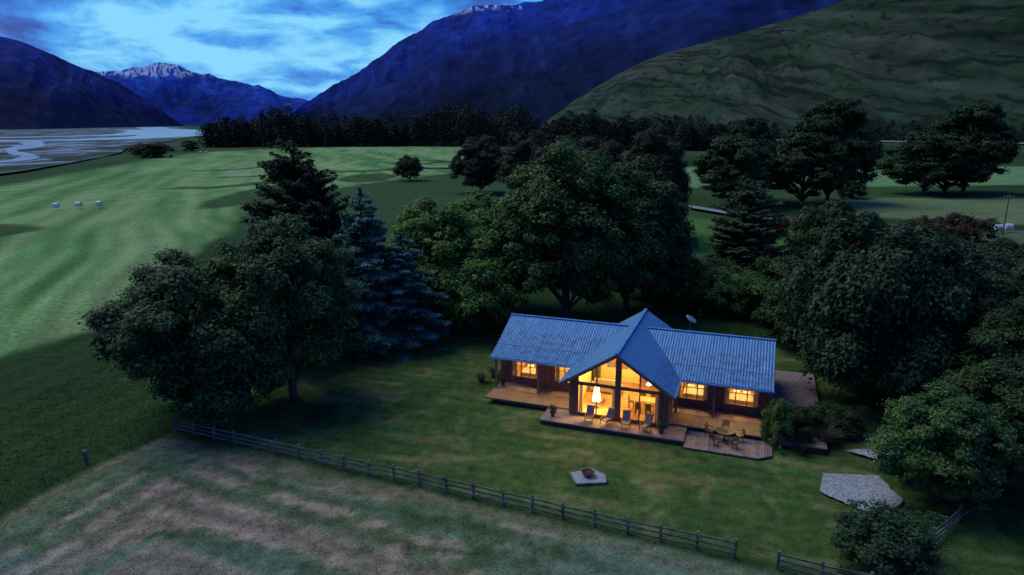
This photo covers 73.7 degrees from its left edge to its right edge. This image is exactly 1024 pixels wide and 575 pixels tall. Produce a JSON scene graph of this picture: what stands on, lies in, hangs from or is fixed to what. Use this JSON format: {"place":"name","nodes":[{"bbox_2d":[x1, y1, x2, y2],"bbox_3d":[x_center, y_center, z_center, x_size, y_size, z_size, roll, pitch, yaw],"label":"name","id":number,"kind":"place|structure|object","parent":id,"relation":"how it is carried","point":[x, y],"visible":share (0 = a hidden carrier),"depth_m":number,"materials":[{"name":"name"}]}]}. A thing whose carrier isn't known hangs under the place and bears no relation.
{"place":"outdoors","nodes":[
{"label":"outdoors","id":0,"kind":"place"},
{"bbox_2d":[0,146,39,161],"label":"river","id":1,"kind":"structure","parent":0,"point":[23,155],"depth_m":432.69,"materials":[{"name":"liquid"}]},
{"bbox_2d":[0,137,122,150],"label":"river","id":2,"kind":"structure","parent":0,"point":[35,144],"depth_m":672.65,"materials":[{"name":"liquid"}]},
{"bbox_2d":[0,130,169,137],"bbox_3d":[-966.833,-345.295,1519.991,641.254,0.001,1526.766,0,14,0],"label":"river","id":3,"kind":"structure","parent":0,"point":[137,132],"depth_m":1229.69,"materials":[{"name":"liquid"}]},
{"bbox_2d":[0,36,184,129],"bbox_3d":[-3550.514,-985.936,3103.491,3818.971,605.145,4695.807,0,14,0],"label":"mountain","id":4,"kind":"structure","parent":0,"point":[40,89],"depth_m":3160.58,"materials":[{"name":"stone"}]},
{"bbox_2d":[0,127,202,141],"bbox_3d":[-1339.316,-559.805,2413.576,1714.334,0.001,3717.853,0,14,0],"label":"river","id":5,"kind":"structure","parent":0,"point":[173,132],"depth_m":1127.47,"materials":[{"name":"liquid"}]},
{"bbox_2d":[96,62,307,125],"bbox_3d":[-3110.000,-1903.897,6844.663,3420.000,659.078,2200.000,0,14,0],"label":"mountain","id":6,"kind":"structure","parent":0,"point":[182,95],"depth_m":6465.70,"materials":[{"name":"stone"}]},
{"bbox_2d":[0,0,542,100],"label":"sky","id":7,"kind":"structure","parent":0,"point":[288,48],"materials":[{"name":"blue"}]},
{"bbox_2d":[271,0,644,125],"bbox_3d":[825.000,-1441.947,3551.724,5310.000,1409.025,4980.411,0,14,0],"label":"mountain","id":8,"kind":"structure","parent":0,"point":[474,28],"depth_m":3696.18,"materials":[{"name":"stone"}]},
{"bbox_2d":[0,126,1023,574],"bbox_3d":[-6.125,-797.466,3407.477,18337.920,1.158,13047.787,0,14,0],"label":"ground","id":9,"kind":"structure","parent":0,"point":[64,264],"depth_m":42.97,"materials":[{"name":"green plant"}]},
{"bbox_2d":[1,416,173,503],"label":"wire fence","id":10,"kind":"object","parent":9,"relation":"on","point":[85,457],"visible":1,"depth_m":41.06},
{"bbox_2d":[0,127,194,173],"bbox_3d":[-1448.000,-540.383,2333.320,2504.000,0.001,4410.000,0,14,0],"label":"river bed","id":11,"kind":"object","parent":9,"relation":"on","point":[51,153],"visible":0.64,"depth_m":617.30,"materials":[{"name":"gravel"}]},
{"bbox_2d":[128,143,155,156],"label":"shrub","id":12,"kind":"object","parent":9,"relation":"on","point":[133,148],"visible":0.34,"depth_m":418.32,"materials":[{"name":"green plant"}]},
{"bbox_2d":[134,142,174,157],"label":"shrub","id":13,"kind":"object","parent":9,"relation":"on","point":[160,148],"visible":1,"depth_m":408.75,"materials":[{"name":"green plant"}]},
{"bbox_2d":[77,244,268,418],"bbox_3d":[-22.044,3.216,47.127,12.805,12.272,12.251,-6,15,-22],"label":"birch tree","id":14,"kind":"object","parent":9,"relation":"on","point":[140,320],"visible":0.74,"depth_m":43.30,"materials":[{"name":"green plant"}]},
{"bbox_2d":[180,139,199,150],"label":"shrub","id":15,"kind":"object","parent":9,"relation":"on","point":[189,145],"visible":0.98,"depth_m":507.07,"materials":[{"name":"green plant"}]},
{"bbox_2d":[150,306,303,428],"bbox_3d":[-19.098,5.028,46.520,9.668,8.994,8.950,-12,18,-40],"label":"birch tree","id":16,"kind":"object","parent":9,"relation":"on","point":[236,393],"visible":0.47,"depth_m":44.31,"materials":[{"name":"green plant"}]},
{"bbox_2d":[198,212,375,400],"bbox_3d":[-16.814,1.683,49.386,11.563,14.185,12.346,4,14,15],"label":"birch tree","id":17,"kind":"object","parent":9,"relation":"on","point":[270,255],"visible":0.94,"depth_m":46.35,"materials":[{"name":"green plant"}]},
{"bbox_2d":[238,139,346,246],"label":"cypress tree","id":18,"kind":"object","parent":9,"relation":"on","point":[280,168],"visible":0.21,"depth_m":73.91,"materials":[{"name":"green plant"}]},
{"bbox_2d":[261,267,352,361],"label":"beech tree","id":19,"kind":"object","parent":9,"relation":"on","point":[310,321],"visible":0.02,"depth_m":56.89,"materials":[{"name":"green plant"}]},
{"bbox_2d":[269,161,359,273],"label":"cypress tree","id":20,"kind":"object","parent":9,"relation":"on","point":[307,182],"visible":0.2,"depth_m":72.89,"materials":[{"name":"green plant"}]},
{"bbox_2d":[285,199,352,270],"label":"cypress tree","id":21,"kind":"object","parent":9,"relation":"on","point":[317,219],"visible":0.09,"depth_m":69.64,"materials":[{"name":"green plant"}]},
{"bbox_2d":[307,403,338,421],"bbox_3d":[-13.200,8.723,47.756,1.800,0.781,1.680,-7,15,-28],"label":"picnic table","id":22,"kind":"object","parent":9,"relation":"on","point":[323,407],"visible":1,"depth_m":47.50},
{"bbox_2d":[193,103,495,147],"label":"distant trees","id":23,"kind":"object","parent":9,"relation":"on","point":[219,134],"visible":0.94,"depth_m":604.60,"materials":[{"name":"green plant"}]},
{"bbox_2d":[333,187,420,357],"bbox_3d":[-12.889,-1.310,61.298,9.830,15.526,10.923,-7,15,-28],"label":"blue spruce tree","id":24,"kind":"object","parent":9,"relation":"on","point":[368,249],"visible":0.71,"depth_m":59.44,"materials":[{"name":"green plant"}]},
{"bbox_2d":[343,231,451,360],"bbox_3d":[-10.392,0.486,61.935,9.629,11.330,10.700,10,17,36],"label":"blue spruce tree","id":25,"kind":"object","parent":9,"relation":"on","point":[403,296],"visible":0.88,"depth_m":60.67,"materials":[{"name":"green plant"}]},
{"bbox_2d":[390,154,423,180],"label":"round tree","id":26,"kind":"object","parent":9,"relation":"on","point":[410,167],"visible":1,"depth_m":241.91,"materials":[{"name":"green plant"}]},
{"bbox_2d":[386,192,513,319],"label":"maple tree","id":27,"kind":"object","parent":9,"relation":"on","point":[440,235],"visible":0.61,"depth_m":65.98,"materials":[{"name":"green plant"}]},
{"bbox_2d":[173,417,737,558],"bbox_3d":[-6.000,10.766,38.866,35.967,1.127,0.223,6,15,22],"label":"paddock fence","id":28,"kind":"object","parent":9,"relation":"on","point":[446,488],"visible":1,"depth_m":37.23,"materials":[{"name":"wood"}]},
{"bbox_2d":[447,135,504,191],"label":"copper beech tree","id":29,"kind":"object","parent":9,"relation":"on","point":[473,166],"visible":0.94,"depth_m":193.02,"materials":[{"name":"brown plant"}]},
{"bbox_2d":[428,248,531,333],"bbox_3d":[-3.739,0.366,66.158,10.589,8.888,9.802,9,16,32],"label":"maple tree","id":30,"kind":"object","parent":9,"relation":"on","point":[486,291],"visible":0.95,"depth_m":63.66,"materials":[{"name":"green plant"}]},
{"bbox_2d":[471,368,493,382],"bbox_3d":[-2.402,6.974,54.145,2.226,1.157,2.084,-3,14,-11],"label":"flax bush","id":31,"kind":"object","parent":9,"relation":"on","point":[482,376],"visible":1,"depth_m":54.14,"materials":[{"name":"green plant"}]},
{"bbox_2d":[454,187,550,296],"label":"maple tree","id":32,"kind":"object","parent":9,"relation":"on","point":[495,207],"visible":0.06,"depth_m":73.37,"materials":[{"name":"green plant"}]},
{"bbox_2d":[303,109,711,138],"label":"distant trees","id":33,"kind":"object","parent":9,"relation":"on","point":[407,119],"visible":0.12,"depth_m":847.22,"materials":[{"name":"green plant"}]},
{"bbox_2d":[492,130,553,190],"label":"copper beech tree","id":34,"kind":"object","parent":9,"relation":"on","point":[521,151],"visible":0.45,"depth_m":178.89,"materials":[{"name":"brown plant"}]},
{"bbox_2d":[522,141,572,183],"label":"copper beech tree","id":35,"kind":"object","parent":9,"relation":"on","point":[538,154],"visible":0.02,"depth_m":117.09,"materials":[{"name":"green plant"}]},
{"bbox_2d":[553,133,593,149],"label":"copper beech tree","id":36,"kind":"object","parent":9,"relation":"on","point":[572,140],"visible":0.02,"depth_m":166.57,"materials":[{"name":"green plant"}]},
{"bbox_2d":[490,135,657,318],"bbox_3d":[5.710,-5.436,68.287,16.665,19.253,16.234,10,17,37],"label":"oak tree","id":37,"kind":"object","parent":9,"relation":"on","point":[553,202],"visible":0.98,"depth_m":64.76,"materials":[{"name":"green plant"}]},
{"bbox_2d":[569,467,606,485],"bbox_3d":[4.455,10.864,39.586,2.059,0.370,1.910,-3,14,-12],"label":"fire pit","id":38,"kind":"object","parent":9,"relation":"on","point":[588,476],"visible":1,"depth_m":39.46,"materials":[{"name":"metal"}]},
{"bbox_2d":[578,133,627,169],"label":"copper beech tree","id":39,"kind":"object","parent":9,"relation":"on","point":[613,146],"visible":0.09,"depth_m":113.66,"materials":[{"name":"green plant"}]},
{"bbox_2d":[485,359,767,437],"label":"walls","id":40,"kind":"structure","parent":9,"relation":"on","point":[666,414],"depth_m":47.05,"materials":[{"name":"wood"}]},
{"bbox_2d":[560,311,642,381],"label":"gable roof","id":41,"kind":"structure","parent":40,"relation":"on","point":[605,351],"depth_m":48.12,"materials":[{"name":"metal"}]},
{"bbox_2d":[579,385,658,421],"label":"curtains","id":42,"kind":"object","parent":40,"relation":"attached to","point":[613,400],"visible":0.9,"depth_m":46.32,"materials":[{"name":"fabric"}]},
{"bbox_2d":[489,308,776,400],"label":"roof trim","id":43,"kind":"structure","parent":40,"relation":"on","point":[619,349],"depth_m":46.41,"materials":[{"name":"metal"}]},
{"bbox_2d":[513,362,753,421],"bbox_3d":[8.161,5.841,49.143,19.100,4.732,6.990,5,14,19],"label":"interior shell","id":44,"kind":"object","parent":40,"relation":"on","point":[630,378],"visible":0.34,"depth_m":50.17,"materials":[{"name":"paint"}]},
{"bbox_2d":[592,387,600,407],"bbox_3d":[5.950,7.706,48.005,0.596,1.600,0.596,5,14,19],"label":"floor lamp","id":45,"kind":"object","parent":44,"relation":"on","point":[598,397],"visible":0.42,"depth_m":47.79,"materials":[{"name":"white"}]},
{"bbox_2d":[590,359,654,415],"bbox_3d":[8.521,6.588,49.664,6.150,3.000,5.880,5,14,19],"label":"furniture","id":46,"kind":"object","parent":44,"relation":"on","point":[644,399],"visible":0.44,"depth_m":50.57,"materials":[{"name":"brown wood"}]},
{"bbox_2d":[512,361,759,408],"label":"window frames","id":47,"kind":"structure","parent":40,"relation":"attached to","point":[686,386],"depth_m":48.08,"materials":[{"name":"wood"}]},
{"bbox_2d":[513,362,758,406],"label":"wing curtains","id":48,"kind":"object","parent":40,"relation":"attached to","point":[727,394],"visible":0.5,"depth_m":47.99,"materials":[{"name":"fabric"}]},
{"bbox_2d":[617,310,679,396],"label":"gable roof","id":49,"kind":"structure","parent":40,"relation":"on","point":[642,352],"depth_m":46.87,"materials":[{"name":"metal"}]},
{"bbox_2d":[567,153,702,309],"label":"oak tree","id":50,"kind":"object","parent":9,"relation":"on","point":[666,225],"visible":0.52,"depth_m":70.11,"materials":[{"name":"green plant"}]},
{"bbox_2d":[486,104,783,150],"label":"distant trees","id":51,"kind":"object","parent":9,"relation":"on","point":[690,138],"visible":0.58,"depth_m":541.89,"materials":[{"name":"green plant"}]},
{"bbox_2d":[623,123,692,218],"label":"copper beech tree","id":52,"kind":"object","parent":9,"relation":"on","point":[661,151],"visible":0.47,"depth_m":110.26,"materials":[{"name":"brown plant"}]},
{"bbox_2d":[494,359,826,459],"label":"deck","id":53,"kind":"structure","parent":9,"relation":"on","point":[757,448],"depth_m":45.88,"materials":[{"name":"wood"}]},
{"bbox_2d":[490,343,587,366],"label":"verandah roof","id":54,"kind":"structure","parent":53,"relation":"on","point":[541,355],"depth_m":50.80,"materials":[{"name":"metal"}]},
{"bbox_2d":[498,315,627,353],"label":"wing roof front","id":55,"kind":"structure","parent":54,"relation":"on","point":[561,335],"depth_m":52.46,"materials":[{"name":"metal"}]},
{"bbox_2d":[584,404,594,419],"bbox_3d":[5.277,8.568,46.343,0.594,0.911,1.188,3,14,14],"label":"lounge chair","id":56,"kind":"object","parent":53,"relation":"on","point":[589,413],"visible":1,"depth_m":46.59,"materials":[{"name":"fabric"}]},
{"bbox_2d":[600,407,615,426],"bbox_3d":[6.431,8.680,45.876,0.594,0.911,1.188,11,17,39],"label":"lounge chair","id":57,"kind":"object","parent":53,"relation":"on","point":[609,415],"visible":1,"depth_m":45.99,"materials":[{"name":"fabric"}]},
{"bbox_2d":[621,409,630,428],"bbox_3d":[7.606,8.778,45.466,0.594,0.911,1.188,3,14,13],"label":"lounge chair","id":58,"kind":"object","parent":53,"relation":"on","point":[626,420],"visible":1,"depth_m":45.72,"materials":[{"name":"fabric"}]},
{"bbox_2d":[639,413,653,432],"bbox_3d":[8.853,8.898,44.969,0.594,0.911,1.188,10,17,36],"label":"lounge chair","id":59,"kind":"object","parent":53,"relation":"on","point":[648,420],"visible":1,"depth_m":45.12,"materials":[{"name":"fabric"}]},
{"bbox_2d":[656,422,666,433],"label":"potted plant","id":60,"kind":"object","parent":53,"relation":"on","point":[661,426],"visible":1,"depth_m":44.22,"materials":[{"name":"green plant"}]},
{"bbox_2d":[672,363,773,390],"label":"verandah roof","id":61,"kind":"structure","parent":53,"relation":"on","point":[750,380],"depth_m":46.33,"materials":[{"name":"metal"}]},
{"bbox_2d":[648,328,775,374],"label":"wing roof front","id":62,"kind":"structure","parent":61,"relation":"on","point":[752,355],"depth_m":48.52,"materials":[{"name":"metal"}]},
{"bbox_2d":[715,426,734,443],"bbox_3d":[13.608,9.462,43.755,1.240,0.850,1.240,0,14,0],"label":"patio table","id":63,"kind":"object","parent":53,"relation":"on","point":[722,430],"visible":0.97,"depth_m":43.69,"materials":[{"name":"brown wood"}]},
{"bbox_2d":[651,253,713,309],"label":"hedge shrub","id":64,"kind":"object","parent":9,"relation":"on","point":[685,300],"visible":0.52,"depth_m":75.53,"materials":[{"name":"green plant"}]},
{"bbox_2d":[687,266,753,316],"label":"hedge shrub","id":65,"kind":"object","parent":9,"relation":"on","point":[714,292],"visible":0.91,"depth_m":72.22,"materials":[{"name":"green plant"}]},
{"bbox_2d":[698,251,752,298],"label":"hedge shrub","id":66,"kind":"object","parent":9,"relation":"on","point":[714,260],"visible":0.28,"depth_m":78.73,"materials":[{"name":"green plant"}]},
{"bbox_2d":[688,135,778,207],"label":"tree","id":67,"kind":"object","parent":9,"relation":"on","point":[709,165],"visible":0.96,"depth_m":158.73,"materials":[{"name":"green plant"}]},
{"bbox_2d":[696,217,773,279],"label":"fir tree","id":68,"kind":"object","parent":9,"relation":"on","point":[735,233],"visible":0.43,"depth_m":81.79,"materials":[{"name":"green plant"}]},
{"bbox_2d":[689,205,791,220],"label":"gravel drive","id":69,"kind":"structure","parent":9,"relation":"on","point":[709,209],"depth_m":157.34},
{"bbox_2d":[719,116,782,182],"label":"tree","id":70,"kind":"object","parent":9,"relation":"on","point":[756,129],"visible":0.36,"depth_m":171.80,"materials":[{"name":"green plant"}]},
{"bbox_2d":[707,179,799,273],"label":"fir tree","id":71,"kind":"object","parent":9,"relation":"on","point":[752,207],"visible":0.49,"depth_m":82.88,"materials":[{"name":"green plant"}]},
{"bbox_2d":[723,270,783,320],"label":"hedge shrub","id":72,"kind":"object","parent":9,"relation":"on","point":[755,285],"visible":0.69,"depth_m":70.78,"materials":[{"name":"green plant"}]},
{"bbox_2d":[738,251,804,301],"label":"hedge shrub","id":73,"kind":"object","parent":9,"relation":"on","point":[774,268],"visible":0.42,"depth_m":75.97,"materials":[{"name":"green plant"}]},
{"bbox_2d":[755,274,797,328],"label":"hedge shrub","id":74,"kind":"object","parent":9,"relation":"on","point":[770,289],"visible":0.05,"depth_m":68.16,"materials":[{"name":"green plant"}]},
{"bbox_2d":[758,395,797,451],"bbox_3d":[16.892,8.510,43.247,2.170,3.820,2.648,-6,15,-24],"label":"garden shrub","id":75,"kind":"object","parent":9,"relation":"on","point":[782,410],"visible":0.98,"depth_m":42.69,"materials":[{"name":"green plant"}]},
{"bbox_2d":[770,219,792,234],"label":"rhododendron bush","id":76,"kind":"object","parent":9,"relation":"on","point":[782,227],"visible":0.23,"depth_m":125.52,"materials":[{"name":"red plant"}]},
{"bbox_2d":[761,405,827,443],"bbox_3d":[18.304,8.820,44.428,3.689,2.507,4.502,11,18,39],"label":"garden shrub","id":77,"kind":"object","parent":9,"relation":"on","point":[803,415],"visible":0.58,"depth_m":43.76,"materials":[{"name":"green plant"}]},
{"bbox_2d":[755,281,834,341],"bbox_3d":[26.702,2.499,62.888,8.474,6.684,6.944,-10,17,-35],"label":"hedge shrub","id":78,"kind":"object","parent":9,"relation":"on","point":[777,316],"visible":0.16,"depth_m":62.53,"materials":[{"name":"green plant"}]},
{"bbox_2d":[791,439,814,454],"bbox_3d":[17.974,9.911,42.386,2.044,0.936,1.622,-6,15,-24],"label":"flax bush","id":79,"kind":"object","parent":9,"relation":"on","point":[801,450],"visible":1,"depth_m":42.44,"materials":[{"name":"green plant"}]},
{"bbox_2d":[762,131,851,205],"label":"tree","id":80,"kind":"object","parent":9,"relation":"on","point":[794,159],"visible":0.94,"depth_m":163.13,"materials":[{"name":"green plant"}]},
{"bbox_2d":[782,244,864,266],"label":"hedge shrub","id":81,"kind":"object","parent":9,"relation":"on","point":[802,253],"visible":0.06,"depth_m":81.51,"materials":[{"name":"green plant"}]},
{"bbox_2d":[803,421,844,443],"bbox_3d":[19.866,9.304,43.343,3.038,1.670,2.680,0,14,0],"label":"flax bush","id":82,"kind":"object","parent":9,"relation":"on","point":[824,436],"visible":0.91,"depth_m":43.31,"materials":[{"name":"green plant"}]},
{"bbox_2d":[781,196,867,260],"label":"beech tree","id":83,"kind":"object","parent":9,"relation":"on","point":[806,225],"visible":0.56,"depth_m":90.85,"materials":[{"name":"green plant"}]},
{"bbox_2d":[776,550,873,574],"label":"paddock fence","id":84,"kind":"object","parent":9,"relation":"on","point":[821,570],"visible":1,"depth_m":30.73,"materials":[{"name":"wood"}]},
{"bbox_2d":[816,422,857,439],"bbox_3d":[20.828,9.193,44.155,2.928,1.506,2.629,0,14,0],"label":"flax bush","id":85,"kind":"object","parent":9,"relation":"on","point":[839,430],"visible":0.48,"depth_m":44.15,"materials":[{"name":"green plant"}]},
{"bbox_2d":[805,399,869,439],"bbox_3d":[21.597,8.656,45.560,4.123,2.268,5.032,9,16,32],"label":"garden shrub","id":86,"kind":"object","parent":9,"relation":"on","point":[840,415],"visible":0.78,"depth_m":44.52,"materials":[{"name":"green plant"}]},
{"bbox_2d":[791,97,884,201],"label":"tree","id":87,"kind":"object","parent":9,"relation":"on","point":[865,147],"visible":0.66,"depth_m":169.79,"materials":[{"name":"green plant"}]},
{"bbox_2d":[835,180,868,197],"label":"shrub","id":88,"kind":"object","parent":9,"relation":"on","point":[851,187],"visible":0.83,"depth_m":184.95,"materials":[{"name":"green plant"}]},
{"bbox_2d":[696,117,1023,141],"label":"distant trees","id":89,"kind":"object","parent":9,"relation":"on","point":[885,127],"visible":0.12,"depth_m":791.70,"materials":[{"name":"green plant"}]},
{"bbox_2d":[820,473,902,510],"bbox_3d":[19.217,11.354,37.825,4.181,0.001,4.398,0,14,0],"label":"gravel patch","id":90,"kind":"object","parent":9,"relation":"on","point":[854,487],"visible":0.76,"depth_m":38.13,"materials":[{"name":"gravel"}]},
{"bbox_2d":[844,449,888,457],"bbox_3d":[22.322,10.338,42.056,3.031,0.001,1.718,0,14,0],"label":"gravel patch","id":91,"kind":"object","parent":9,"relation":"on","point":[864,452],"visible":0.33,"depth_m":42.41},
{"bbox_2d":[857,210,892,255],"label":"beech tree","id":92,"kind":"object","parent":9,"relation":"on","point":[879,221],"visible":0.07,"depth_m":98.75,"materials":[{"name":"green plant"}]},
{"bbox_2d":[774,210,979,404],"bbox_3d":[25.937,1.919,49.011,12.300,14.771,13.036,-9,16,-33],"label":"willow tree","id":93,"kind":"object","parent":9,"relation":"on","point":[854,303],"visible":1,"depth_m":45.84,"materials":[{"name":"green plant"}]},
{"bbox_2d":[825,496,951,574],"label":"olive shrub","id":94,"kind":"object","parent":9,"relation":"on","point":[882,531],"visible":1,"depth_m":30.85,"materials":[{"name":"green plant"}]},
{"bbox_2d":[876,130,982,193],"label":"tree","id":95,"kind":"object","parent":9,"relation":"on","point":[915,147],"visible":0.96,"depth_m":189.59,"materials":[{"name":"green plant"}]},
{"bbox_2d":[905,214,972,240],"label":"hedge shrub","id":96,"kind":"object","parent":9,"relation":"on","point":[962,228],"visible":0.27,"depth_m":99.50,"materials":[{"name":"green plant"}]},
{"bbox_2d":[860,378,1023,514],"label":"beech tree","id":97,"kind":"object","parent":9,"relation":"on","point":[965,426],"visible":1,"depth_m":34.86,"materials":[{"name":"green plant"}]},
{"bbox_2d":[902,141,993,193],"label":"tree","id":98,"kind":"object","parent":9,"relation":"on","point":[973,177],"visible":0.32,"depth_m":190.97,"materials":[{"name":"green plant"}]},
{"bbox_2d":[876,240,1023,384],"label":"willow tree","id":99,"kind":"object","parent":9,"relation":"on","point":[992,285],"visible":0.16,"depth_m":49.03,"materials":[{"name":"green plant"}]},
{"bbox_2d":[931,481,995,538],"bbox_3d":[23.705,11.542,35.631,8.516,1.124,0.245,-10,17,-37],"label":"paddock fence","id":100,"kind":"object","parent":9,"relation":"on","point":[958,512],"visible":0.61,"depth_m":34.69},
{"bbox_2d":[930,212,1003,245],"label":"copper shrub","id":101,"kind":"object","parent":9,"relation":"on","point":[978,228],"visible":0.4,"depth_m":102.42,"materials":[{"name":"brown plant"}]},
{"bbox_2d":[942,234,1002,252],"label":"hedge shrub","id":102,"kind":"object","parent":9,"relation":"on","point":[965,242],"visible":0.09,"depth_m":84.14,"materials":[{"name":"green plant"}]},
{"bbox_2d":[925,102,1023,192],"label":"tree","id":103,"kind":"object","parent":9,"relation":"on","point":[1002,147],"visible":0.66,"depth_m":193.62,"materials":[{"name":"green plant"}]},
{"bbox_2d":[926,353,1023,484],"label":"beech tree","id":104,"kind":"object","parent":9,"relation":"on","point":[999,383],"visible":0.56,"depth_m":37.29,"materials":[{"name":"green plant"}]},
{"bbox_2d":[936,293,1023,374],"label":"beech tree","id":105,"kind":"object","parent":9,"relation":"on","point":[1000,332],"visible":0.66,"depth_m":42.14,"materials":[{"name":"green plant"}]},
{"bbox_2d":[976,245,1023,288],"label":"beech tree","id":106,"kind":"object","parent":9,"relation":"on","point":[1016,266],"visible":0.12,"depth_m":61.24,"materials":[{"name":"green plant"}]},
{"bbox_2d":[979,236,1023,260],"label":"beech tree","id":107,"kind":"object","parent":9,"relation":"on","point":[1015,248],"visible":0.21,"depth_m":84.92,"materials":[{"name":"green plant"}]},
{"bbox_2d":[312,0,843,128],"bbox_3d":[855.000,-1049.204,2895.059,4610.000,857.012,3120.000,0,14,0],"label":"mountain","id":108,"kind":"structure","parent":0,"point":[545,76],"depth_m":2604.58,"materials":[{"name":"stone"}]},
{"bbox_2d":[540,0,1023,141],"bbox_3d":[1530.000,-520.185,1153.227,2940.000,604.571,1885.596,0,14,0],"label":"hillside","id":109,"kind":"structure","parent":0,"point":[922,63],"depth_m":1095.99,"materials":[{"name":"plant"}]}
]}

